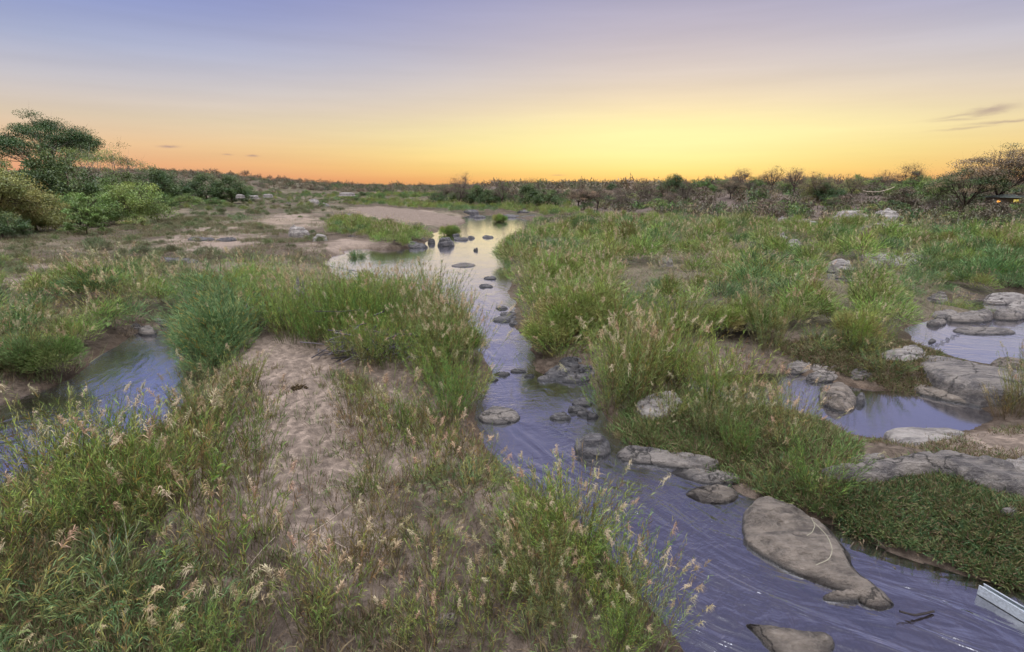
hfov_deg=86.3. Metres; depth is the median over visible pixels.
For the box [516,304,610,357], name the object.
reed clump
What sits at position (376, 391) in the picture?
reed clump
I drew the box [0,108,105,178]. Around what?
fig tree
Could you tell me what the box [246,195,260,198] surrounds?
rock
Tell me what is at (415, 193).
leafy tree
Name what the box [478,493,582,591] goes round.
reed clump
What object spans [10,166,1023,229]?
scrub
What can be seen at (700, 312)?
reed clump
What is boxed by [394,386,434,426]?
reed clump
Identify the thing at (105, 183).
leafy tree
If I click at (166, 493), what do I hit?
reed clump
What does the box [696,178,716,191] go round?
leafy tree
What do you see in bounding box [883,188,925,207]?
scrub bush
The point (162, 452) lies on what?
reed clump
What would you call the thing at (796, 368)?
rock
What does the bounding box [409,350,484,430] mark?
reed clump
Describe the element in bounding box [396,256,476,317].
reed clump
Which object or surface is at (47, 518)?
reed clump
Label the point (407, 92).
sky
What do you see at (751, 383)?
reed clump
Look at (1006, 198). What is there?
lodge
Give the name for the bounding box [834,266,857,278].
rock
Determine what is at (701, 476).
rock
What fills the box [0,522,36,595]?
reed clump
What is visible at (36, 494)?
reed clump
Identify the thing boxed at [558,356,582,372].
boulder
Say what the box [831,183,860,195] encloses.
green bush
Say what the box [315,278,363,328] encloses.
reed clump
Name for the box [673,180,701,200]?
bare tree
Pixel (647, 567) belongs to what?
reed clump
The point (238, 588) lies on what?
reed clump
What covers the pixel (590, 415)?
rock
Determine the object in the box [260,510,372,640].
reed clump
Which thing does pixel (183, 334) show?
reed clump
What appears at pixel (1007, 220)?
green bush
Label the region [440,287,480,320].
reed clump
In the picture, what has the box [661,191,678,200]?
scrub bush
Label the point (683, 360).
reed clump
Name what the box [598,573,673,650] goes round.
reed clump
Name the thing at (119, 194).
leafy tree
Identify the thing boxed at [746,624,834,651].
rock
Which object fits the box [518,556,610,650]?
reed clump
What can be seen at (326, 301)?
reed clump
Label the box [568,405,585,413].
rock
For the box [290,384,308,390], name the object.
dung patch
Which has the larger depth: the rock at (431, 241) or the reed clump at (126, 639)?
the rock at (431, 241)
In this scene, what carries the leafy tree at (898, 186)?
on the ground at (296, 360)
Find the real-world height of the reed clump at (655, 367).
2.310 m
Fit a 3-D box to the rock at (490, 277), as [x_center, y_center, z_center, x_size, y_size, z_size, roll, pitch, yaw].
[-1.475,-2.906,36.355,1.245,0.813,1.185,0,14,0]
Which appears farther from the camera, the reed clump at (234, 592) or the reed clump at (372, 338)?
the reed clump at (372, 338)
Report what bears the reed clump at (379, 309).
on the ground at (296, 360)
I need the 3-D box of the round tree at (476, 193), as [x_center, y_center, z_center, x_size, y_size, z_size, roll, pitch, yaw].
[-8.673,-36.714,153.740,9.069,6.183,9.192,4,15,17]
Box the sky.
[0,0,1023,184]
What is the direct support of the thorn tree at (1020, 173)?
on the ground at (296, 360)
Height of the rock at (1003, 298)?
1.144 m
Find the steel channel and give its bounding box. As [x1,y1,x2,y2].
[977,583,1023,621]
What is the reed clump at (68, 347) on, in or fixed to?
on the ground at (296, 360)
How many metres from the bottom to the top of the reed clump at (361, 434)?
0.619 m
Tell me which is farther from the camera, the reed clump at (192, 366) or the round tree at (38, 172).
the round tree at (38, 172)
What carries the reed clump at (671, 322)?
on the ground at (296, 360)
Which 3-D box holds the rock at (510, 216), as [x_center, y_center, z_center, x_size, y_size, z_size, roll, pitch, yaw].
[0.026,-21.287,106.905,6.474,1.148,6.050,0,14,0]
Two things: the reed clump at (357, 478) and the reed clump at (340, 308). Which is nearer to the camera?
the reed clump at (357, 478)
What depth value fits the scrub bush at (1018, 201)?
74.34 m
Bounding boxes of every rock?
[130,323,140,329]
[138,325,156,335]
[155,317,168,326]
[158,257,174,262]
[174,258,197,262]
[188,237,213,241]
[215,237,236,241]
[236,194,244,197]
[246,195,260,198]
[309,199,319,203]
[339,192,354,195]
[408,241,427,248]
[428,238,434,243]
[430,612,457,629]
[452,262,474,266]
[454,237,468,239]
[463,209,478,214]
[473,215,485,217]
[477,406,519,424]
[479,284,492,287]
[483,276,495,279]
[492,315,516,322]
[493,371,509,376]
[495,306,507,309]
[500,311,515,315]
[505,214,518,217]
[509,320,517,325]
[510,368,526,372]
[524,374,534,377]
[550,411,570,420]
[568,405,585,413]
[572,398,591,407]
[577,410,590,416]
[587,412,598,418]
[616,445,718,470]
[636,391,685,420]
[672,468,739,484]
[686,484,738,504]
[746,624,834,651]
[786,360,812,374]
[806,370,837,382]
[812,364,835,370]
[822,450,1023,496]
[823,589,859,602]
[825,258,851,272]
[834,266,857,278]
[849,453,884,462]
[850,368,871,380]
[856,392,864,405]
[859,252,894,261]
[866,258,925,270]
[880,345,924,362]
[882,427,963,445]
[894,253,934,259]
[913,383,966,403]
[921,355,1023,407]
[926,318,945,326]
[927,291,947,303]
[932,309,956,318]
[947,308,992,322]
[953,326,1015,334]
[984,292,1023,304]
[989,357,1023,370]
[993,308,1023,320]
[1000,506,1016,516]
[1006,300,1023,308]
[1006,456,1023,472]
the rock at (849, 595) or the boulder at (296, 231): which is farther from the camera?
the boulder at (296, 231)
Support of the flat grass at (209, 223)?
on the ground at (296, 360)
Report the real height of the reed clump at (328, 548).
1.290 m
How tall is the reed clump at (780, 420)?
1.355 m
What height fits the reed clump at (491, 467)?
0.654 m
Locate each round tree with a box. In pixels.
[0,211,36,238]
[5,158,78,210]
[11,146,113,209]
[96,172,156,203]
[128,165,182,200]
[150,170,194,199]
[184,172,230,201]
[206,173,254,202]
[225,185,259,199]
[428,192,449,201]
[448,187,474,203]
[466,185,492,203]
[475,188,501,205]
[490,190,511,202]
[512,183,542,207]
[528,188,561,208]
[556,190,573,200]
[606,183,616,190]
[657,173,686,196]
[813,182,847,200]
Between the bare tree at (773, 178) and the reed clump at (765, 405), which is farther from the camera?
the bare tree at (773, 178)
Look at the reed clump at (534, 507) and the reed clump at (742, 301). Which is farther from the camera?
the reed clump at (742, 301)
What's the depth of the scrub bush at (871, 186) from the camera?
115.72 m
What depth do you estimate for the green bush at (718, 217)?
70.36 m
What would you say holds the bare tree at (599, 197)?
on the ground at (296, 360)
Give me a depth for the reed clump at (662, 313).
20.46 m
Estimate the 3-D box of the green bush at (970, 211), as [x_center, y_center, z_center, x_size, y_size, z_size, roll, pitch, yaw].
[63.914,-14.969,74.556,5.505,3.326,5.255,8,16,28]
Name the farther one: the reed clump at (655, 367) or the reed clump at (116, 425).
the reed clump at (655, 367)
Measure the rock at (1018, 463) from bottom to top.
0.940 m
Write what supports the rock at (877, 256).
on the ground at (296, 360)
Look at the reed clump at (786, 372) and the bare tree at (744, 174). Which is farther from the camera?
the bare tree at (744, 174)
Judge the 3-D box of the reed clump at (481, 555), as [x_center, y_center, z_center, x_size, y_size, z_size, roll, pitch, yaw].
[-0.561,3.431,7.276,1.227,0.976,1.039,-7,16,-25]
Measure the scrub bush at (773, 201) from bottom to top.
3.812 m
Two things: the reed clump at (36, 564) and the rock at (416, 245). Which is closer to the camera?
the reed clump at (36, 564)
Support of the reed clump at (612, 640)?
on the ground at (296, 360)
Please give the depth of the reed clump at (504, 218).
92.14 m
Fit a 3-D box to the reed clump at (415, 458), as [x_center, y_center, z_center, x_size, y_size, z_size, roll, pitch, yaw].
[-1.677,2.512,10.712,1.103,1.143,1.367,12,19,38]
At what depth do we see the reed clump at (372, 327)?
18.71 m
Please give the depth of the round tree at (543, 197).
122.48 m
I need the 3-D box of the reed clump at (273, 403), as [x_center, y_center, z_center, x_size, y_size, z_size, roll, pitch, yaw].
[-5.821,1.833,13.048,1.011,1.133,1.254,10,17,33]
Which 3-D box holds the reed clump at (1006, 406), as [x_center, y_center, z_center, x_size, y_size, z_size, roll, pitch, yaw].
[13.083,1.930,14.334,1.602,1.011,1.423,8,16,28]
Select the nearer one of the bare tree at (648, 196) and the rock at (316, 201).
the bare tree at (648, 196)
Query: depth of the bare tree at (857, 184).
111.35 m
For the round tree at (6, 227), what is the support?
on the ground at (296, 360)
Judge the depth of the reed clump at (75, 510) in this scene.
9.15 m
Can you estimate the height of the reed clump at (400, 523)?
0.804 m
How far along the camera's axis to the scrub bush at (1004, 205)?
70.44 m
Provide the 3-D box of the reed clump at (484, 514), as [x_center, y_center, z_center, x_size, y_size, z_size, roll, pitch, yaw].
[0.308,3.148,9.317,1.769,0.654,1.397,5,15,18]
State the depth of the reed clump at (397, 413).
12.52 m
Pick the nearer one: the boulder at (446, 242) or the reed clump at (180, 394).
the reed clump at (180, 394)
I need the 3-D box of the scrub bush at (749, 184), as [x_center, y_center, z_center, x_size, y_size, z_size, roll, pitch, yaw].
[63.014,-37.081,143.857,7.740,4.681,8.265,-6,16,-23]
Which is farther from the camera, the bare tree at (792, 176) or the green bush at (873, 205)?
the bare tree at (792, 176)
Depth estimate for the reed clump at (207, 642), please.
6.37 m
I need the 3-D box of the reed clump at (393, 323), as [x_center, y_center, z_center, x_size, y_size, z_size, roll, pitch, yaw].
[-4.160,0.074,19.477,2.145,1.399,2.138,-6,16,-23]
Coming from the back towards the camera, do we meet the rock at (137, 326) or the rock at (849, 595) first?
the rock at (137, 326)
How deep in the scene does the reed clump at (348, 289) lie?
22.19 m
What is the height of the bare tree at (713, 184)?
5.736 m
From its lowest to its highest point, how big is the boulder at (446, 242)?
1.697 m
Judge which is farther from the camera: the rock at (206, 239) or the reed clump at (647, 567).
the rock at (206, 239)
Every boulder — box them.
[288,225,309,237]
[313,234,327,241]
[437,236,454,246]
[537,375,556,381]
[544,364,574,379]
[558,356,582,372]
[562,374,589,383]
[574,432,610,458]
[575,365,594,378]
[658,257,672,266]
[742,496,893,610]
[788,239,801,246]
[818,382,855,411]
[832,210,868,218]
[866,208,898,223]
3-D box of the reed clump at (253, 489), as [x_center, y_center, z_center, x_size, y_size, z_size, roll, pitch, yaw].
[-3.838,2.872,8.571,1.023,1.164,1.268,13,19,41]
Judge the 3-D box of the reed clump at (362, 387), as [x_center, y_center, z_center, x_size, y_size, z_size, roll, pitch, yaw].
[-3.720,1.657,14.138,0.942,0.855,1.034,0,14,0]
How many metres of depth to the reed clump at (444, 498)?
9.61 m
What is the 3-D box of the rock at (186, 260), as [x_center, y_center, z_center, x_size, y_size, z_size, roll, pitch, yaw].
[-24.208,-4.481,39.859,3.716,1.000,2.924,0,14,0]
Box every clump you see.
[0,302,54,374]
[0,326,55,365]
[0,326,57,370]
[0,376,130,478]
[0,386,92,480]
[0,389,199,497]
[0,425,144,560]
[0,463,86,553]
[0,499,31,563]
[0,516,187,637]
[0,519,81,600]
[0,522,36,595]
[0,525,118,651]
[0,621,46,651]
[1,468,88,540]
[1,472,43,509]
[2,460,79,500]
[4,414,183,539]
[5,327,91,376]
[8,566,137,651]
[10,399,151,509]
[10,507,204,636]
[12,315,94,368]
[16,418,120,482]
[21,380,145,467]
[26,483,111,529]
[33,391,218,507]
[44,546,206,651]
[58,388,240,530]
[60,485,173,568]
[73,435,183,539]
[78,578,214,651]
[91,406,248,524]
[101,419,155,442]
[101,419,196,483]
[103,392,166,437]
[110,556,275,651]
[119,382,200,439]
[122,407,255,503]
[133,379,241,457]
[134,475,264,568]
[135,444,299,588]
[136,401,203,447]
[144,577,274,651]
[147,381,236,422]
[154,371,203,415]
[157,348,245,428]
[159,380,207,410]
[160,301,257,354]
[161,303,245,339]
[161,318,249,369]
[164,320,228,354]
[165,386,214,418]
[167,386,242,468]
[169,379,241,427]
[173,313,265,359]
[175,280,287,339]
[176,340,245,376]
[176,368,255,405]
[179,292,269,338]
[182,559,282,651]
[190,414,288,503]
[203,377,255,413]
[206,357,257,390]
[207,366,287,456]
[211,343,269,391]
[220,353,263,396]
[222,460,304,546]
[240,373,291,424]
[243,275,309,333]
[245,276,328,343]
[246,504,370,587]
[256,280,334,335]
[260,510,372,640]
[280,285,346,331]
[281,294,343,347]
[281,509,385,625]
[282,266,361,336]
[287,493,372,568]
[294,276,307,320]
[294,302,351,344]
[298,271,364,339]
[311,275,364,316]
[311,499,401,588]
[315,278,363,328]
[317,307,372,344]
[318,325,354,354]
[319,274,387,320]
[319,360,369,412]
[321,275,381,305]
[321,316,362,359]
[324,276,401,333]
[328,390,383,429]
[329,274,398,328]
[329,361,365,396]
[334,419,386,447]
[335,304,395,347]
[338,455,372,497]
[340,309,396,361]
[340,316,395,370]
[340,484,395,520]
[341,264,403,315]
[343,281,424,339]
[344,484,416,547]
[345,504,412,564]
[346,248,369,257]
[346,311,392,338]
[347,266,414,329]
[347,360,422,429]
[348,320,397,360]
[348,447,398,498]
[351,375,384,404]
[352,310,430,369]
[355,316,395,344]
[355,414,408,460]
[356,369,436,452]
[359,374,419,436]
[360,262,438,320]
[361,390,395,419]
[362,306,422,345]
[371,559,436,649]
[372,290,423,330]
[375,315,421,349]
[377,474,419,516]
[379,529,481,633]
[382,302,436,336]
[384,278,436,327]
[384,304,452,361]
[385,301,437,335]
[390,385,443,439]
[390,416,454,479]
[391,278,445,314]
[392,287,465,350]
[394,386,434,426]
[394,575,467,651]
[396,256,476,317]
[396,323,459,389]
[399,309,481,376]
[399,326,455,372]
[400,280,448,321]
[402,276,451,320]
[403,457,448,493]
[404,408,448,449]
[404,502,472,582]
[407,398,458,427]
[408,507,467,549]
[409,349,482,397]
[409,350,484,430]
[410,396,470,462]
[411,310,472,361]
[413,344,502,417]
[414,484,471,518]
[416,299,464,322]
[417,280,474,312]
[422,311,512,390]
[422,446,482,490]
[423,452,513,506]
[424,291,482,346]
[424,299,469,325]
[425,286,514,368]
[425,287,473,319]
[425,530,511,617]
[426,409,494,464]
[435,307,482,331]
[438,224,453,234]
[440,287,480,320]
[440,349,502,404]
[444,227,459,235]
[448,567,526,651]
[449,306,485,329]
[449,446,511,490]
[450,422,498,474]
[458,319,488,357]
[459,495,547,544]
[464,536,545,623]
[471,515,587,614]
[478,481,579,534]
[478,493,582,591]
[485,451,581,541]
[488,515,558,574]
[490,531,535,596]
[493,213,502,221]
[495,585,564,651]
[496,532,600,623]
[497,215,507,221]
[505,470,609,551]
[508,454,569,524]
[511,459,640,579]
[512,269,566,318]
[515,444,642,566]
[516,285,576,341]
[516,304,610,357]
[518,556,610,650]
[519,285,584,326]
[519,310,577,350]
[522,274,599,318]
[530,441,670,556]
[533,284,604,336]
[534,461,587,529]
[535,283,572,309]
[535,512,582,562]
[548,274,586,298]
[551,280,655,337]
[555,269,619,294]
[558,356,658,419]
[561,525,666,617]
[564,274,626,320]
[572,300,632,346]
[578,265,641,316]
[579,314,682,397]
[579,497,682,594]
[579,583,658,651]
[580,336,649,389]
[581,284,654,326]
[585,309,693,410]
[586,309,667,388]
[587,319,687,402]
[588,275,673,342]
[591,511,694,618]
[595,539,713,651]
[596,319,663,369]
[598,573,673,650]
[605,315,673,360]
[609,301,698,361]
[611,308,736,390]
[611,318,684,383]
[612,312,680,364]
[626,303,728,388]
[633,402,675,439]
[634,328,723,390]
[639,307,711,379]
[642,283,737,336]
[647,293,701,335]
[649,283,715,335]
[651,383,699,421]
[668,363,744,409]
[671,295,725,337]
[673,353,735,397]
[674,323,793,403]
[682,380,747,440]
[690,351,755,400]
[698,382,776,434]
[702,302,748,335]
[705,344,811,404]
[715,399,770,459]
[717,287,767,327]
[720,377,773,421]
[724,271,821,347]
[724,372,780,414]
[729,425,780,454]
[740,299,810,354]
[742,453,822,495]
[744,300,784,333]
[747,463,799,498]
[750,383,853,448]
[752,376,805,418]
[762,371,831,427]
[777,417,885,504]
[795,331,842,350]
[799,319,841,343]
[807,331,900,357]
[809,326,877,351]
[818,324,853,343]
[825,295,917,355]
[828,302,890,342]
[848,338,925,376]
[850,334,894,349]
[979,383,1023,419]
[996,351,1023,412]
[1000,339,1023,401]
[1014,356,1023,396]
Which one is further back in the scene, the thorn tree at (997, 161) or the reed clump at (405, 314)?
the thorn tree at (997, 161)
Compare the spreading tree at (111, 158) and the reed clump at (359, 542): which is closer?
the reed clump at (359, 542)
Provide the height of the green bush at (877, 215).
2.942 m
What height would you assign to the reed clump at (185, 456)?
1.912 m
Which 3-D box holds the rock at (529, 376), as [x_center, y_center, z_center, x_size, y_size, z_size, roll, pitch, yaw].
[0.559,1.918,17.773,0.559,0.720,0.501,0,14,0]
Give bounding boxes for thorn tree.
[566,187,603,209]
[715,177,747,198]
[921,166,1016,215]
[946,142,1023,194]
[989,148,1023,183]
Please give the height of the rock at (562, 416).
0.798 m
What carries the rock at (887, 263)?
on the ground at (296, 360)
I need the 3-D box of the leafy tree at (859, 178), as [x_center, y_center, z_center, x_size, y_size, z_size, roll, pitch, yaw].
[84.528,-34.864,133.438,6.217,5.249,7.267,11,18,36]
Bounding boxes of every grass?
[0,214,328,394]
[0,362,677,651]
[0,404,289,651]
[111,187,426,228]
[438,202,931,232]
[769,331,964,394]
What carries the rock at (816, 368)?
on the ground at (296, 360)
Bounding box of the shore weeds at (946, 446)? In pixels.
[857,422,1023,459]
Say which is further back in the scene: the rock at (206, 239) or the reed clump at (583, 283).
the rock at (206, 239)
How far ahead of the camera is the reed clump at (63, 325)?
18.14 m
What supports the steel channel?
on the ground at (296, 360)
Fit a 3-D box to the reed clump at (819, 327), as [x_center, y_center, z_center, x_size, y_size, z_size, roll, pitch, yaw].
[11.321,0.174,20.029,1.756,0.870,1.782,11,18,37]
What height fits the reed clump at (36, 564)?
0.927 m
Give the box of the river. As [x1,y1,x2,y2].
[0,214,1023,651]
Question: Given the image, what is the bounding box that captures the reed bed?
[0,190,1023,352]
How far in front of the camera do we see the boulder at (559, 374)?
17.60 m
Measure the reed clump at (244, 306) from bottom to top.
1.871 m
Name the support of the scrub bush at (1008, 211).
on the ground at (296, 360)
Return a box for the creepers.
[806,445,1023,594]
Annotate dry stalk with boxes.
[814,522,831,564]
[899,610,934,615]
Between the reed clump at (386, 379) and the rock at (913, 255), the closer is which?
the reed clump at (386, 379)
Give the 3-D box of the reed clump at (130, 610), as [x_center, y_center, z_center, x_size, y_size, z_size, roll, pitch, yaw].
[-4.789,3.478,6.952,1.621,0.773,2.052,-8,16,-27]
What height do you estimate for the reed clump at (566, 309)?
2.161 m
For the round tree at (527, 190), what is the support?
on the ground at (296, 360)
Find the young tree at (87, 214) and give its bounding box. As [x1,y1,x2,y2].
[59,192,108,232]
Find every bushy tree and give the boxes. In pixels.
[0,167,63,229]
[0,190,13,215]
[3,180,73,230]
[798,173,836,199]
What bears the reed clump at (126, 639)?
on the ground at (296, 360)
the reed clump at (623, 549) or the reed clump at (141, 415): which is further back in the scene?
the reed clump at (141, 415)
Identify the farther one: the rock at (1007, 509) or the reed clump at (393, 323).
the reed clump at (393, 323)
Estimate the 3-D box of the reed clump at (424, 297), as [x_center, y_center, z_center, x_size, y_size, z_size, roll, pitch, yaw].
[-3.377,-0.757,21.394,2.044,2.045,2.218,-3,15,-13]
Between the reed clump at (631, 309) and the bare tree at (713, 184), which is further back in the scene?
the bare tree at (713, 184)
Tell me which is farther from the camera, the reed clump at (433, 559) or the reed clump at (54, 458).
the reed clump at (54, 458)
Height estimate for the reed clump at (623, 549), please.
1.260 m
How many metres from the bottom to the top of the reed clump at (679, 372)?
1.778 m
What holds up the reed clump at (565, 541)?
on the ground at (296, 360)
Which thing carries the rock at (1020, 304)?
on the ground at (296, 360)
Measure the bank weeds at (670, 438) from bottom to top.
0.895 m
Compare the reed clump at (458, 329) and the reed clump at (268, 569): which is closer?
the reed clump at (268, 569)
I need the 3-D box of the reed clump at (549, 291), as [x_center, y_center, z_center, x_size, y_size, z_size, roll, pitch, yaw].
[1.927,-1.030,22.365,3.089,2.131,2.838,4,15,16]
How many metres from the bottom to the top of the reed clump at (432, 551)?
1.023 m
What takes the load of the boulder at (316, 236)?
on the ground at (296, 360)
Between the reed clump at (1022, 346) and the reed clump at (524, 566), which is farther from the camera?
the reed clump at (1022, 346)
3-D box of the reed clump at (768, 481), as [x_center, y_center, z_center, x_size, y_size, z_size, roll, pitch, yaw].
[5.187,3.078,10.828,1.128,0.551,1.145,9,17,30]
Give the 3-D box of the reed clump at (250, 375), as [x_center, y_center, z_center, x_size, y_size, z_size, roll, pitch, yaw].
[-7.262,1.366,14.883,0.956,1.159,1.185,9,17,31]
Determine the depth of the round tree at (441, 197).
146.41 m
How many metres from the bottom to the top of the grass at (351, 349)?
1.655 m
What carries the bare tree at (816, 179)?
on the ground at (296, 360)
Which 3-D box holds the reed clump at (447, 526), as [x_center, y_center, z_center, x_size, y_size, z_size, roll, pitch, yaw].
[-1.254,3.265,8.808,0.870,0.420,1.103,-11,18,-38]
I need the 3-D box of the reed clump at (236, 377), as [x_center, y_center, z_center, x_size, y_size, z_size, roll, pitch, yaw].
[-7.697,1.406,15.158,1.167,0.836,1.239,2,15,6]
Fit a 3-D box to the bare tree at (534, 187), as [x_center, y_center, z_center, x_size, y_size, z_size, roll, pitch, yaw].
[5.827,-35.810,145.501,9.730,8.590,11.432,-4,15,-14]
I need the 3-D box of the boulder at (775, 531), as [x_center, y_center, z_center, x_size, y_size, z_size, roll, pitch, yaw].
[4.886,3.990,9.390,2.365,0.958,3.653,0,14,0]
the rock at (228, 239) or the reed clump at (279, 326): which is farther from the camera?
the rock at (228, 239)
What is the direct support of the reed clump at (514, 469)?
on the ground at (296, 360)
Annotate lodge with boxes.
[985,194,1023,206]
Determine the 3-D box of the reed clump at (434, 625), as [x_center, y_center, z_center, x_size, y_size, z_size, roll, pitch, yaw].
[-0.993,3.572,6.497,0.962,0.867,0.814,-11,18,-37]
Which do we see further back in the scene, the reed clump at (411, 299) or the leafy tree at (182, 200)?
the leafy tree at (182, 200)
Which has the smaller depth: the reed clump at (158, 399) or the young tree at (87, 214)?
the reed clump at (158, 399)
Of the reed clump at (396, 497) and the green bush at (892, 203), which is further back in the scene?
the green bush at (892, 203)
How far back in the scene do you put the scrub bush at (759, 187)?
121.25 m
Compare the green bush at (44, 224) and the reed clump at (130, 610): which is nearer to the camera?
the reed clump at (130, 610)
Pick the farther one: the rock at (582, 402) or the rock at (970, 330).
the rock at (970, 330)
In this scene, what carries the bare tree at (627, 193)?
on the ground at (296, 360)
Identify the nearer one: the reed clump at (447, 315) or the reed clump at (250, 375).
the reed clump at (250, 375)
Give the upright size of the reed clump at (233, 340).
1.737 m
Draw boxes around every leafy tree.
[0,157,25,179]
[48,191,127,227]
[73,175,141,212]
[93,181,179,223]
[154,191,175,207]
[173,192,203,205]
[203,197,226,205]
[373,193,385,198]
[397,192,409,197]
[410,192,420,197]
[686,179,701,188]
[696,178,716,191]
[748,177,766,188]
[773,179,797,191]
[844,174,870,190]
[867,177,884,186]
[884,179,921,195]
[905,171,932,189]
[910,178,958,204]
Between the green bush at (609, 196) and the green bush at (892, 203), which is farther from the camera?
the green bush at (609, 196)
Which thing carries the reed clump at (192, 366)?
on the ground at (296, 360)
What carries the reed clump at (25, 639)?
on the ground at (296, 360)
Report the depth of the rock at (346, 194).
156.96 m
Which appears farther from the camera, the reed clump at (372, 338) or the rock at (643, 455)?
the reed clump at (372, 338)
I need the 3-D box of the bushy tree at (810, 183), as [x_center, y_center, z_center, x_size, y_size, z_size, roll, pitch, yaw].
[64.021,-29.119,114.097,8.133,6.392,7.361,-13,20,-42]
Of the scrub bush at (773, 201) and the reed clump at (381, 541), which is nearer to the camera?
the reed clump at (381, 541)
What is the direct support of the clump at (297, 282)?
on the ground at (296, 360)
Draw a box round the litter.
[0,371,663,651]
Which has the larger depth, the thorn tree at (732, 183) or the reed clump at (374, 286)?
the thorn tree at (732, 183)
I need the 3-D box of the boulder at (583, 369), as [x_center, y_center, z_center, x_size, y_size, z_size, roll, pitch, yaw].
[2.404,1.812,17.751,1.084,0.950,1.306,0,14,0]
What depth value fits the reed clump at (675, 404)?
13.53 m
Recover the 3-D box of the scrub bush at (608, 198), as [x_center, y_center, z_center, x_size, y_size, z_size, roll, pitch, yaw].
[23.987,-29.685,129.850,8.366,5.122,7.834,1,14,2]
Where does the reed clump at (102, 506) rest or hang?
on the ground at (296, 360)
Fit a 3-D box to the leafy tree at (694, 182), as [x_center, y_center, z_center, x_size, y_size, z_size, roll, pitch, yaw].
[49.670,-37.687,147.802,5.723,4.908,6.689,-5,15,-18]
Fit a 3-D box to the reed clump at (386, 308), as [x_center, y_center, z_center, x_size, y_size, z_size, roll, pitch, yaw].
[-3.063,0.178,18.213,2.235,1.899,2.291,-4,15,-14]
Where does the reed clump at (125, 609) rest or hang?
on the ground at (296, 360)
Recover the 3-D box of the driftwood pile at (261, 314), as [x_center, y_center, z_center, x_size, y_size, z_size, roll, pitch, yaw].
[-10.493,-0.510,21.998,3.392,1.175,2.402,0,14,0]
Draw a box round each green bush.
[1,208,37,225]
[11,217,50,231]
[38,208,78,229]
[56,224,83,233]
[62,209,103,226]
[115,214,150,225]
[167,201,179,206]
[594,195,613,203]
[642,198,667,209]
[697,210,734,227]
[773,200,794,208]
[820,195,853,205]
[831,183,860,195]
[856,209,887,220]
[865,201,889,209]
[875,200,912,210]
[897,190,927,205]
[926,206,958,215]
[940,208,982,221]
[953,206,996,222]
[956,193,991,204]
[994,213,1023,225]
[1011,183,1023,192]
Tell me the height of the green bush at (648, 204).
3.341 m
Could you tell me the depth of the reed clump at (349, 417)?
12.88 m
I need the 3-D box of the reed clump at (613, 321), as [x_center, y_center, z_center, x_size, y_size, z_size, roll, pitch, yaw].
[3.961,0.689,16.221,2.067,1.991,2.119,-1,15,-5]
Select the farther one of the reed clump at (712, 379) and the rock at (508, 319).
the rock at (508, 319)
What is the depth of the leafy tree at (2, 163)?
95.79 m
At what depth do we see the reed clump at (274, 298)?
21.13 m
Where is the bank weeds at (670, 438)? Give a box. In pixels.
[603,383,871,520]
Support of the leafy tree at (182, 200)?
on the ground at (296, 360)
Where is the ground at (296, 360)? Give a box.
[0,170,1023,651]
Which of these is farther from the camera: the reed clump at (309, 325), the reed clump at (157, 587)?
the reed clump at (309, 325)
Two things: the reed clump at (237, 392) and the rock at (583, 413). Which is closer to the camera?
the reed clump at (237, 392)
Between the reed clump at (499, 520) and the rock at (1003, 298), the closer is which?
the reed clump at (499, 520)
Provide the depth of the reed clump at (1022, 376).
13.67 m
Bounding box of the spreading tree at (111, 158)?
[35,137,163,184]
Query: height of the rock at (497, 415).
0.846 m
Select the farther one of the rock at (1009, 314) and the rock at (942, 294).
the rock at (942, 294)
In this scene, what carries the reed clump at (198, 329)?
on the ground at (296, 360)
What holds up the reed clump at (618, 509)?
on the ground at (296, 360)
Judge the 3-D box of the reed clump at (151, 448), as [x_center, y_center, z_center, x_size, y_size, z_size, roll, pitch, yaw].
[-6.568,2.381,9.674,2.736,1.784,2.727,-12,19,-40]
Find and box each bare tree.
[434,184,451,197]
[444,170,479,191]
[451,182,472,200]
[489,180,513,201]
[505,188,523,200]
[520,177,547,192]
[544,183,564,198]
[560,181,593,208]
[587,182,610,209]
[592,187,613,198]
[618,187,636,198]
[622,178,657,200]
[637,185,658,198]
[655,183,675,197]
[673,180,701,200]
[701,175,718,185]
[727,168,752,186]
[756,165,788,189]
[775,165,808,193]
[783,167,818,192]
[794,169,838,201]
[831,173,846,185]
[839,172,870,193]
[869,170,896,183]
[879,172,902,184]
[882,161,932,187]
[954,164,998,190]
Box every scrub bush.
[600,192,625,207]
[606,193,632,208]
[611,187,626,194]
[613,192,634,204]
[629,194,649,204]
[660,193,684,205]
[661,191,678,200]
[691,186,716,198]
[726,187,748,194]
[739,179,757,190]
[750,197,785,214]
[753,184,773,197]
[774,192,812,205]
[801,185,818,196]
[825,193,865,209]
[849,177,891,194]
[852,195,871,204]
[876,195,907,205]
[880,186,927,206]
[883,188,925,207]
[913,193,976,210]
[939,188,980,200]
[956,196,1017,222]
[976,199,1007,217]
[980,205,1021,217]
[985,192,1023,202]
[1011,197,1023,207]
[1014,206,1023,214]
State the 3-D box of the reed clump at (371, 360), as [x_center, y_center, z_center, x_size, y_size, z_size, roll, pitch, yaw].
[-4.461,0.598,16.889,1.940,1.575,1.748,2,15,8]
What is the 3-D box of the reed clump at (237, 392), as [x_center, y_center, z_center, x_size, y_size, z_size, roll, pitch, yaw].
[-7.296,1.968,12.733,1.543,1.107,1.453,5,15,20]

